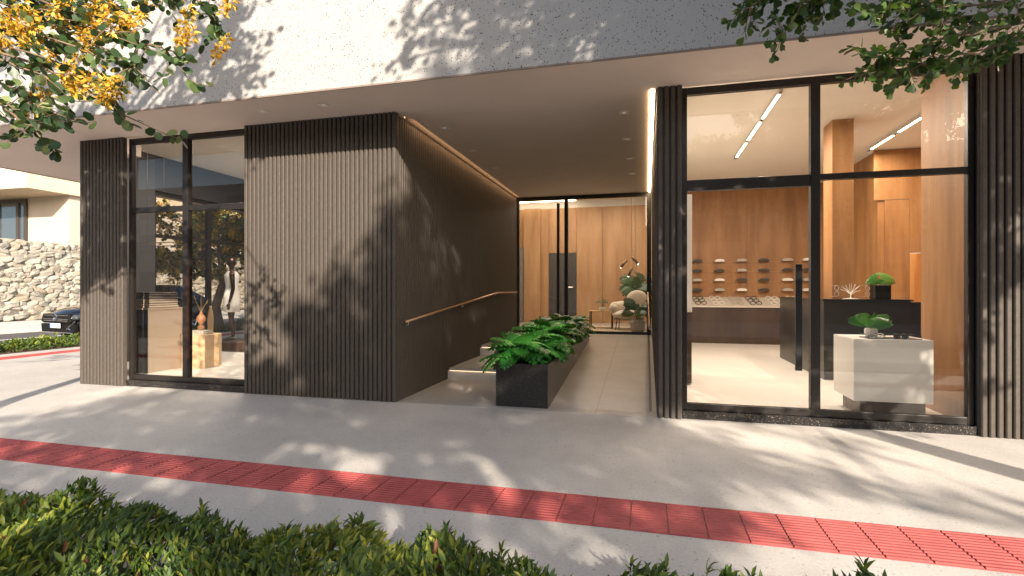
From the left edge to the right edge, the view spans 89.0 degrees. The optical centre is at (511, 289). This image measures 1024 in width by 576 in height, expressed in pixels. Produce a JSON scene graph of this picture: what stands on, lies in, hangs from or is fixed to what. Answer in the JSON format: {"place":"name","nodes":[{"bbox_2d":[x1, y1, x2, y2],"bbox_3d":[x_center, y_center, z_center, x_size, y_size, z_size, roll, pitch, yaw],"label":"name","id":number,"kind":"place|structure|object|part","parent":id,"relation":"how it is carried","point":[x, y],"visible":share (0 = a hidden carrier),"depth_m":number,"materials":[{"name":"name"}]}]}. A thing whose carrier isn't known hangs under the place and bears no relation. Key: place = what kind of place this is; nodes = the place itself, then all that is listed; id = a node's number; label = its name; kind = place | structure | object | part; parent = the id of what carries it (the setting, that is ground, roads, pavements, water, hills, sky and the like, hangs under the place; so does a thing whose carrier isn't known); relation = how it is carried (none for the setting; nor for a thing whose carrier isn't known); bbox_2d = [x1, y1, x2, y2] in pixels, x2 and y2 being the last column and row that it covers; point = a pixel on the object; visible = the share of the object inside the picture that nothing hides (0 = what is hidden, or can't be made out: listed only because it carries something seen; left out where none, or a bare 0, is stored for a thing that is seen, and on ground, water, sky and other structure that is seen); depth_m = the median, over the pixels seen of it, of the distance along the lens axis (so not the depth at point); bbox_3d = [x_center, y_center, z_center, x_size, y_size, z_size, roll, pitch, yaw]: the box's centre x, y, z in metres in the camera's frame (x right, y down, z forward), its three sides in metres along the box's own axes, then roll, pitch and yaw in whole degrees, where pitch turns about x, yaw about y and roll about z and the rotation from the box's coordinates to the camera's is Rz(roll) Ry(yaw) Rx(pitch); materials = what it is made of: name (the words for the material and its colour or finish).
{"place":"outdoors","nodes":[
{"label":"outdoors","id":0,"kind":"place"},
{"bbox_2d":[0,310,243,333],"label":"pavement","id":1,"kind":"structure","parent":0,"point":[19,327],"depth_m":19.59,"materials":[{"name":"concrete"}]},
{"bbox_2d":[0,238,243,321],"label":"stone wall","id":2,"kind":"structure","parent":1,"relation":"on","point":[38,279],"depth_m":23.19,"materials":[{"name":"brown stone"}]},
{"bbox_2d":[0,317,243,342],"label":"side road","id":3,"kind":"structure","parent":0,"point":[3,337],"depth_m":17.06,"materials":[{"name":"grey asphalt"}]},
{"bbox_2d":[41,284,204,337],"bbox_3d":[-12.229,0.706,16.979,1.781,1.788,4.450,0,0,23],"label":"parked car","id":4,"kind":"object","parent":3,"relation":"on","point":[65,321],"visible":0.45,"depth_m":15.17,"materials":[{"name":"black paint"}]},
{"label":"windows","id":5,"kind":"part","parent":4,"relation":"part of","materials":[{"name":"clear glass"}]},
{"bbox_2d":[0,328,243,354],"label":"verge soil","id":6,"kind":"structure","parent":0,"point":[50,348],"depth_m":11.67,"materials":[{"name":"brown soil"}]},
{"bbox_2d":[0,319,243,352],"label":"hedge","id":7,"kind":"object","parent":6,"relation":"on","point":[32,342],"visible":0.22,"depth_m":12.12,"materials":[{"name":"green plant"}]},
{"bbox_2d":[156,199,243,328],"bbox_3d":[-9.126,-1.485,17.087,5.444,5.734,4.836,0,0,-15],"label":"blossom tree","id":8,"kind":"object","parent":6,"relation":"on","point":[227,226],"visible":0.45,"depth_m":15.92,"materials":[{"name":"green plant"}]},
{"bbox_2d":[0,330,1023,575],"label":"pavement","id":9,"kind":"structure","parent":0,"point":[966,484],"depth_m":4.02,"materials":[{"name":"concrete"}]},
{"bbox_2d":[10,553,142,575],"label":"planting bed","id":10,"kind":"object","parent":9,"relation":"on","point":[122,571],"depth_m":2.49,"materials":[{"name":"soil"}]},
{"bbox_2d":[0,0,240,161],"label":"blossom tree","id":11,"kind":"object","parent":10,"relation":"on","point":[79,18],"visible":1,"depth_m":2.76,"materials":[{"name":"yellow plant"}]},
{"bbox_2d":[0,475,886,575],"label":"hedge","id":12,"kind":"object","parent":10,"relation":"on","point":[41,522],"visible":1,"depth_m":2.04,"materials":[{"name":"green plant"}]},
{"bbox_2d":[721,0,1023,99],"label":"leafy tree","id":13,"kind":"object","parent":10,"relation":"on","point":[1000,49],"visible":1,"depth_m":3.09,"materials":[{"name":"green plant"}]},
{"bbox_2d":[0,332,243,359],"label":"tactile strip","id":14,"kind":"object","parent":9,"relation":"on","point":[37,354],"visible":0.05,"depth_m":10.91,"materials":[{"name":"red tile"}]},
{"bbox_2d":[0,0,1023,438],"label":"commercial building","id":15,"kind":"structure","parent":9,"relation":"on","point":[374,218],"depth_m":6.48,"materials":[{"name":"brown wood"}]},
{"bbox_2d":[136,307,181,372],"bbox_3d":[-5.603,0.777,8.248,0.370,0.985,0.645,0,0,14],"label":"display cabinet","id":16,"kind":"object","parent":15,"relation":"on","point":[158,339],"visible":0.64,"depth_m":8.06,"materials":[{"name":"beige wood"}]},
{"bbox_2d":[136,303,178,307],"bbox_3d":[-5.607,0.249,8.231,0.290,0.067,0.540,0,0,14],"label":"folded garment","id":17,"kind":"object","parent":16,"relation":"on","point":[152,305],"visible":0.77,"depth_m":8.09,"materials":[{"name":"beige fabric"}]},
{"bbox_2d":[136,299,177,302],"bbox_3d":[-5.603,0.180,8.230,0.280,0.062,0.520,0,0,14],"label":"folded garment","id":18,"kind":"object","parent":17,"relation":"on","point":[156,301],"visible":0.82,"depth_m":8.07,"materials":[{"name":"beige fabric"}]},
{"bbox_2d":[136,295,178,298],"bbox_3d":[-5.607,0.120,8.231,0.290,0.048,0.540,0,0,14],"label":"folded garment","id":19,"kind":"object","parent":18,"relation":"on","point":[158,297],"visible":0.79,"depth_m":8.09,"materials":[{"name":"grey fabric"}]},
{"bbox_2d":[136,292,177,295],"bbox_3d":[-5.603,0.066,8.230,0.280,0.053,0.520,0,0,14],"label":"folded garment","id":20,"kind":"object","parent":19,"relation":"on","point":[153,293],"visible":0.88,"depth_m":8.04,"materials":[{"name":"grey fabric"}]},
{"bbox_2d":[138,144,181,246],"bbox_3d":[-5.897,-1.611,8.760,0.896,1.778,0.166,0,0,20],"label":"pendant lamp","id":21,"kind":"object","parent":15,"relation":"hanging from","point":[147,213],"visible":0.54,"depth_m":8.76,"materials":[{"name":"brown metal"}]},
{"bbox_2d":[129,129,243,384],"bbox_3d":[-4.437,-0.430,7.102,2.000,3.390,0.149,0,0,14],"label":"window frame","id":22,"kind":"structure","parent":15,"relation":"in","point":[187,207],"depth_m":7.12,"materials":[{"name":"brown metal"}]},
{"bbox_2d":[155,191,243,329],"bbox_3d":[-6.370,-0.292,11.102,0.080,3.115,2.880,0,0,14],"label":"window frame","id":23,"kind":"structure","parent":15,"relation":"in","point":[208,241],"depth_m":10.94,"materials":[{"name":"brown metal"}]},
{"bbox_2d":[192,333,221,368],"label":"display plinth","id":24,"kind":"structure","parent":15,"relation":"on","point":[207,351],"depth_m":8.43,"materials":[{"name":"brown wood"}]},
{"bbox_2d":[192,332,212,334],"bbox_3d":[-5.115,0.718,8.579,0.290,0.030,0.220,0,0,14],"label":"book","id":25,"kind":"object","parent":24,"relation":"on","point":[195,333],"visible":0.62,"depth_m":8.49,"materials":[{"name":"white paper"}]},
{"bbox_2d":[192,330,211,332],"bbox_3d":[-5.115,0.684,8.579,0.260,0.030,0.190,0,0,14],"label":"book","id":26,"kind":"object","parent":25,"relation":"on","point":[200,331],"visible":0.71,"depth_m":8.52,"materials":[{"name":"white paper"}]},
{"bbox_2d":[194,293,206,329],"bbox_3d":[-5.113,0.357,8.568,0.232,0.616,0.238,0,0,14],"label":"vase","id":27,"kind":"object","parent":26,"relation":"on","point":[201,318],"visible":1,"depth_m":8.53,"materials":[{"name":"brown ceramic"}]},
{"bbox_2d":[207,306,213,331],"bbox_3d":[-5.015,0.503,8.667,0.090,0.460,0.088,0,0,14],"label":"vase","id":28,"kind":"object","parent":24,"relation":"on","point":[210,319],"visible":0.89,"depth_m":8.64,"materials":[{"name":"beige ceramic"}]},
{"bbox_2d":[222,338,243,351],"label":"platform","id":29,"kind":"structure","parent":15,"relation":"on","point":[236,345],"depth_m":10.62,"materials":[{"name":"brown wood"}]},
{"bbox_2d":[223,257,240,340],"bbox_3d":[-5.880,0.192,10.931,0.329,1.758,0.563,0,0,-29],"label":"mannequin","id":30,"kind":"object","parent":29,"relation":"on","point":[231,301],"visible":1,"depth_m":10.80},
{"bbox_2d":[256,109,268,112],"bbox_3d":[-2.974,-2.126,6.209,0.110,0.004,0.110,0,0,14],"label":"downlight","id":31,"kind":"object","parent":15,"relation":"attached to","point":[262,111],"visible":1,"depth_m":6.21,"materials":[{"name":"white paint"}]},
{"bbox_2d":[317,103,329,106],"bbox_3d":[-2.170,-2.126,6.002,0.110,0.004,0.110,0,0,14],"label":"downlight","id":32,"kind":"object","parent":15,"relation":"attached to","point":[323,104],"visible":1,"depth_m":6.01,"materials":[{"name":"beige"}]},
{"bbox_2d":[402,292,516,324],"bbox_3d":[-0.623,0.240,9.005,0.096,0.391,5.571,0,0,14],"label":"handrail","id":33,"kind":"object","parent":15,"relation":"attached to","point":[434,312],"visible":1,"depth_m":7.79,"materials":[{"name":"gold metal"}]},
{"bbox_2d":[404,117,517,197],"bbox_3d":[-0.591,-2.116,9.230,0.017,0.023,5.820,0,0,14],"label":"led strip","id":34,"kind":"object","parent":15,"relation":"attached to","point":[455,153],"visible":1,"depth_m":7.98,"materials":[{"name":"beige plastic"}]},
{"bbox_2d":[496,333,588,408],"bbox_3d":[0.656,1.098,8.092,0.610,0.496,4.400,0,0,14],"label":"planter","id":35,"kind":"object","parent":15,"relation":"on","point":[530,385],"visible":0.69,"depth_m":5.99,"materials":[{"name":"stone"}]},
{"bbox_2d":[479,331,556,372],"bbox_3d":[0.073,0.742,6.191,0.927,0.514,0.814,0,0,14],"label":"monstera plant","id":36,"kind":"object","parent":35,"relation":"in","point":[523,352],"visible":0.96,"depth_m":6.01,"materials":[{"name":"green plant"}]},
{"bbox_2d":[491,332,571,369],"bbox_3d":[0.208,0.768,6.617,0.978,0.441,0.953,0,0,-9],"label":"monstera plant","id":37,"kind":"object","parent":35,"relation":"in","point":[552,345],"visible":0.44,"depth_m":6.39,"materials":[{"name":"green plant"}]},
{"bbox_2d":[511,319,576,356],"bbox_3d":[0.436,0.655,7.080,0.918,0.557,1.017,0,0,14],"label":"monstera plant","id":38,"kind":"object","parent":35,"relation":"on","point":[555,328],"visible":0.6,"depth_m":6.95,"materials":[{"name":"green plant"}]},
{"bbox_2d":[522,319,577,345],"bbox_3d":[0.497,0.683,7.539,0.925,0.500,0.939,0,0,14],"label":"monstera plant","id":39,"kind":"object","parent":35,"relation":"on","point":[565,335],"visible":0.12,"depth_m":7.43,"materials":[{"name":"green plant"}]},
{"bbox_2d":[522,315,582,340],"bbox_3d":[0.610,0.673,8.070,0.978,0.563,1.027,0,0,14],"label":"monstera plant","id":40,"kind":"object","parent":35,"relation":"in","point":[562,318],"visible":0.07,"depth_m":7.99,"materials":[{"name":"green plant"}]},
{"bbox_2d":[539,316,586,343],"bbox_3d":[0.803,0.686,8.552,0.972,0.494,0.950,0,0,-35],"label":"monstera plant","id":41,"kind":"object","parent":35,"relation":"on","point":[583,335],"visible":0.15,"depth_m":8.52,"materials":[{"name":"green plant"}]},
{"bbox_2d":[547,315,589,341],"bbox_3d":[0.896,0.703,9.137,0.971,0.525,0.887,0,0,14],"label":"monstera plant","id":42,"kind":"object","parent":35,"relation":"in","point":[580,328],"visible":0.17,"depth_m":8.95,"materials":[{"name":"green plant"}]},
{"bbox_2d":[554,313,595,333],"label":"monstera plant","id":43,"kind":"object","parent":35,"relation":"on","point":[584,324],"visible":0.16,"depth_m":9.58,"materials":[{"name":"green plant"}]},
{"bbox_2d":[520,200,575,202],"bbox_3d":[0.847,-2.615,15.499,2.100,0.020,0.040,0,0,14],"label":"cove light","id":44,"kind":"object","parent":15,"relation":"attached to","point":[546,201],"visible":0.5,"depth_m":15.44,"materials":[{"name":"beige plastic"}]},
{"bbox_2d":[549,253,575,317],"bbox_3d":[1.516,-0.060,15.651,0.820,2.080,0.092,0,0,14],"label":"interior door","id":45,"kind":"structure","parent":15,"relation":"in","point":[552,256],"depth_m":15.66,"materials":[{"name":"grey"}]},
{"bbox_2d":[516,192,650,334],"bbox_3d":[1.560,-0.570,11.717,3.030,3.116,0.170,0,0,14],"label":"window frame","id":46,"kind":"structure","parent":15,"relation":"in","point":[639,194],"depth_m":11.77,"materials":[{"name":"black metal"}]},
{"bbox_2d":[585,326,651,333],"bbox_3d":[2.420,0.983,12.930,2.030,0.017,2.150,0,0,14],"label":"rug","id":47,"kind":"object","parent":15,"relation":"on","point":[620,328],"visible":0.29,"depth_m":13.05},
{"bbox_2d":[589,310,612,328],"bbox_3d":[2.277,0.751,13.277,0.620,0.443,0.450,0,0,14],"label":"side table","id":48,"kind":"object","parent":47,"relation":"on","point":[601,311],"visible":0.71,"depth_m":13.21,"materials":[{"name":"brown wood"}]},
{"bbox_2d":[595,297,607,309],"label":"potted plant","id":49,"kind":"object","parent":48,"relation":"on","point":[602,307],"visible":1,"depth_m":13.22,"materials":[{"name":"green plant"}]},
{"bbox_2d":[609,290,646,329],"bbox_3d":[2.857,0.494,12.802,0.940,0.962,0.880,0,0,14],"label":"armchair","id":50,"kind":"object","parent":47,"relation":"on","point":[618,307],"visible":0.62,"depth_m":12.78,"materials":[{"name":"beige fabric"}]},
{"bbox_2d":[619,272,651,323],"bbox_3d":[3.365,0.245,13.835,1.051,1.456,0.840,0,0,14],"label":"potted plant","id":51,"kind":"object","parent":47,"relation":"on","point":[628,285],"visible":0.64,"depth_m":13.70,"materials":[{"name":"green plant"}]},
{"bbox_2d":[621,297,651,331],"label":"potted plant","id":52,"kind":"object","parent":47,"relation":"on","point":[637,325],"visible":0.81,"depth_m":11.90,"materials":[{"name":"green plant"}]},
{"bbox_2d":[619,111,628,114],"bbox_3d":[1.349,-2.126,6.272,0.110,0.004,0.110,0,0,14],"label":"downlight","id":53,"kind":"object","parent":15,"relation":"attached to","point":[623,112],"visible":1,"depth_m":6.25,"materials":[{"name":"beige metal"}]},
{"bbox_2d":[620,197,638,276],"bbox_3d":[2.859,-1.468,12.688,0.468,2.324,0.064,0,0,14],"label":"pendant lamp","id":54,"kind":"object","parent":15,"relation":"hanging from","point":[626,261],"visible":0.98,"depth_m":12.67,"materials":[{"name":"black metal"}]},
{"bbox_2d":[647,292,656,329],"bbox_3d":[2.199,0.240,8.278,0.096,0.391,5.571,0,0,14],"label":"handrail","id":55,"kind":"object","parent":15,"relation":"attached to","point":[648,311],"visible":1,"depth_m":6.90,"materials":[{"name":"brown wood"}]},
{"bbox_2d":[649,89,655,191],"bbox_3d":[2.245,-2.116,8.421,0.053,0.023,5.970,0,0,14],"label":"led strip","id":56,"kind":"object","parent":15,"relation":"attached to","point":[652,107],"visible":1,"depth_m":6.98,"materials":[{"name":"beige plastic"}]},
{"bbox_2d":[692,297,779,344],"bbox_3d":[5.175,0.728,12.447,3.075,1.085,0.490,0,0,14],"label":"display counter","id":57,"kind":"object","parent":15,"relation":"on","point":[728,322],"visible":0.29,"depth_m":12.23,"materials":[{"name":"brown wood"}]},
{"bbox_2d":[736,259,746,261],"bbox_3d":[5.527,-0.711,12.544,0.228,0.066,0.130,0,0,14],"label":"eyewear holder","id":58,"kind":"object","parent":15,"relation":"attached to","point":[741,260],"visible":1,"depth_m":12.50,"materials":[{"name":"beige"}]},
{"bbox_2d":[734,89,782,158],"bbox_3d":[3.750,-2.469,8.095,0.042,0.062,3.450,0,0,14],"label":"track light","id":59,"kind":"object","parent":15,"relation":"attached to","point":[775,97],"visible":0.98,"depth_m":7.56,"materials":[{"name":"beige"}]},
{"bbox_2d":[758,278,768,280],"bbox_3d":[6.002,-0.241,12.422,0.228,0.066,0.130,0,0,14],"label":"eyewear holder","id":60,"kind":"object","parent":15,"relation":"attached to","point":[763,279],"visible":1,"depth_m":12.36,"materials":[{"name":"grey"}]},
{"bbox_2d":[758,288,769,290],"bbox_3d":[6.002,-0.001,12.422,0.228,0.066,0.130,0,0,14],"label":"eyewear holder","id":61,"kind":"object","parent":15,"relation":"attached to","point":[763,289],"visible":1,"depth_m":12.36,"materials":[{"name":"grey"}]},
{"bbox_2d":[764,271,793,271],"bbox_3d":[5.789,-0.430,12.537,2.950,0.005,0.015,0,0,14],"label":"wall ledge","id":62,"kind":"object","parent":15,"relation":"attached to","point":[778,271],"depth_m":12.39,"materials":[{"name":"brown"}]},
{"bbox_2d":[781,278,792,280],"bbox_3d":[6.496,-0.241,12.294,0.228,0.066,0.130,0,0,14],"label":"eyewear holder","id":63,"kind":"object","parent":15,"relation":"attached to","point":[787,279],"visible":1,"depth_m":12.23,"materials":[{"name":"white"}]},
{"bbox_2d":[781,258,792,260],"bbox_3d":[6.496,-0.711,12.294,0.228,0.066,0.130,0,0,14],"label":"eyewear holder","id":64,"kind":"object","parent":15,"relation":"attached to","point":[787,259],"visible":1,"depth_m":12.23,"materials":[{"name":"beige"}]},
{"bbox_2d":[781,288,792,290],"bbox_3d":[6.496,-0.001,12.294,0.228,0.066,0.130,0,0,14],"label":"eyewear holder","id":65,"kind":"object","parent":15,"relation":"attached to","point":[786,289],"visible":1,"depth_m":12.23,"materials":[{"name":"beige"}]},
{"bbox_2d":[682,63,973,424],"bbox_3d":[3.045,-0.430,5.160,2.589,3.390,0.174,0,0,14],"label":"window frame","id":66,"kind":"structure","parent":15,"relation":"in","point":[812,180],"depth_m":5.17,"materials":[{"name":"brown metal"}]},
{"bbox_2d":[779,297,913,379],"bbox_3d":[5.214,0.703,8.404,1.100,1.135,2.520,0,0,14],"label":"reception counter","id":67,"kind":"object","parent":15,"relation":"on","point":[835,314],"visible":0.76,"depth_m":7.31,"materials":[{"name":"black"}]},
{"bbox_2d":[831,285,838,296],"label":"eyeglasses","id":68,"kind":"object","parent":67,"relation":"on","point":[836,290],"visible":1,"depth_m":7.47,"materials":[{"name":"beige plastic"}]},
{"bbox_2d":[842,283,860,298],"bbox_3d":[4.827,0.018,7.430,0.201,0.232,0.204,0,0,-32],"label":"jewellery tree","id":69,"kind":"object","parent":67,"relation":"on","point":[847,290],"visible":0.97,"depth_m":7.42,"materials":[{"name":"white plastic"}]},
{"bbox_2d":[862,285,869,296],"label":"eyeglasses","id":70,"kind":"object","parent":67,"relation":"on","point":[867,290],"visible":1,"depth_m":7.38,"materials":[{"name":"beige plastic"}]},
{"bbox_2d":[865,272,894,298],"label":"potted plant","id":71,"kind":"object","parent":67,"relation":"on","point":[881,291],"visible":0.98,"depth_m":7.30,"materials":[{"name":"green plant"}]},
{"bbox_2d":[834,334,932,413],"bbox_3d":[3.833,0.882,5.425,0.685,0.775,0.580,0,0,14],"label":"display block","id":72,"kind":"object","parent":15,"relation":"on","point":[887,375],"depth_m":5.17,"materials":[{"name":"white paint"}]},
{"bbox_2d":[848,312,892,335],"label":"potted plant","id":73,"kind":"object","parent":72,"relation":"on","point":[881,322],"visible":0.99,"depth_m":5.48,"materials":[{"name":"green plant"}]},
{"bbox_2d":[859,333,921,339],"bbox_3d":[3.833,0.472,5.290,0.466,0.041,0.246,0,0,14],"label":"display tray","id":74,"kind":"object","parent":72,"relation":"on","point":[909,338],"visible":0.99,"depth_m":5.21,"materials":[{"name":"black metal"}]},
{"bbox_2d":[865,333,883,337],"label":"eyeglasses","id":75,"kind":"object","parent":74,"relation":"on","point":[876,335],"visible":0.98,"depth_m":5.27,"materials":[{"name":"white plastic"}]},
{"bbox_2d":[884,333,908,338],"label":"eyeglasses","id":76,"kind":"object","parent":74,"relation":"on","point":[898,337],"visible":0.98,"depth_m":5.19,"materials":[{"name":"black plastic"}]},
{"bbox_2d":[866,114,920,151],"bbox_3d":[5.905,-2.469,7.720,0.042,0.062,3.100,0,0,14],"label":"track light","id":77,"kind":"object","parent":15,"relation":"attached to","point":[896,131],"visible":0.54,"depth_m":8.16,"materials":[{"name":"beige"}]},
{"bbox_2d":[0,438,1023,574],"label":"tactile strip","id":78,"kind":"object","parent":9,"relation":"on","point":[1004,554],"visible":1,"depth_m":3.19,"materials":[{"name":"red tile"}]},
{"bbox_2d":[687,194,691,382],"bbox_3d":[2.399,-0.010,7.395,0.227,2.520,0.880,0,0,14],"label":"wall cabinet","id":79,"kind":"object","parent":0,"point":[689,288],"depth_m":6.95,"materials":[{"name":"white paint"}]},
{"bbox_2d":[911,302,920,337],"bbox_3d":[5.921,0.723,7.303,0.800,1.095,0.520,0,0,14],"label":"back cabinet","id":80,"kind":"object","parent":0,"point":[916,319],"depth_m":7.14,"materials":[{"name":"black wood"}]},
{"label":"terrace","id":81,"kind":"structure","parent":0,"visible":0},
{"bbox_2d":[0,168,241,252],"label":"house","id":82,"kind":"structure","parent":81,"relation":"on","point":[35,207],"depth_m":25.69,"materials":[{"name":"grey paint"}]},
{"bbox_2d":[0,199,27,240],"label":"window","id":83,"kind":"structure","parent":82,"relation":"in","point":[13,213],"depth_m":26.25,"materials":[{"name":"grey"}]}
]}

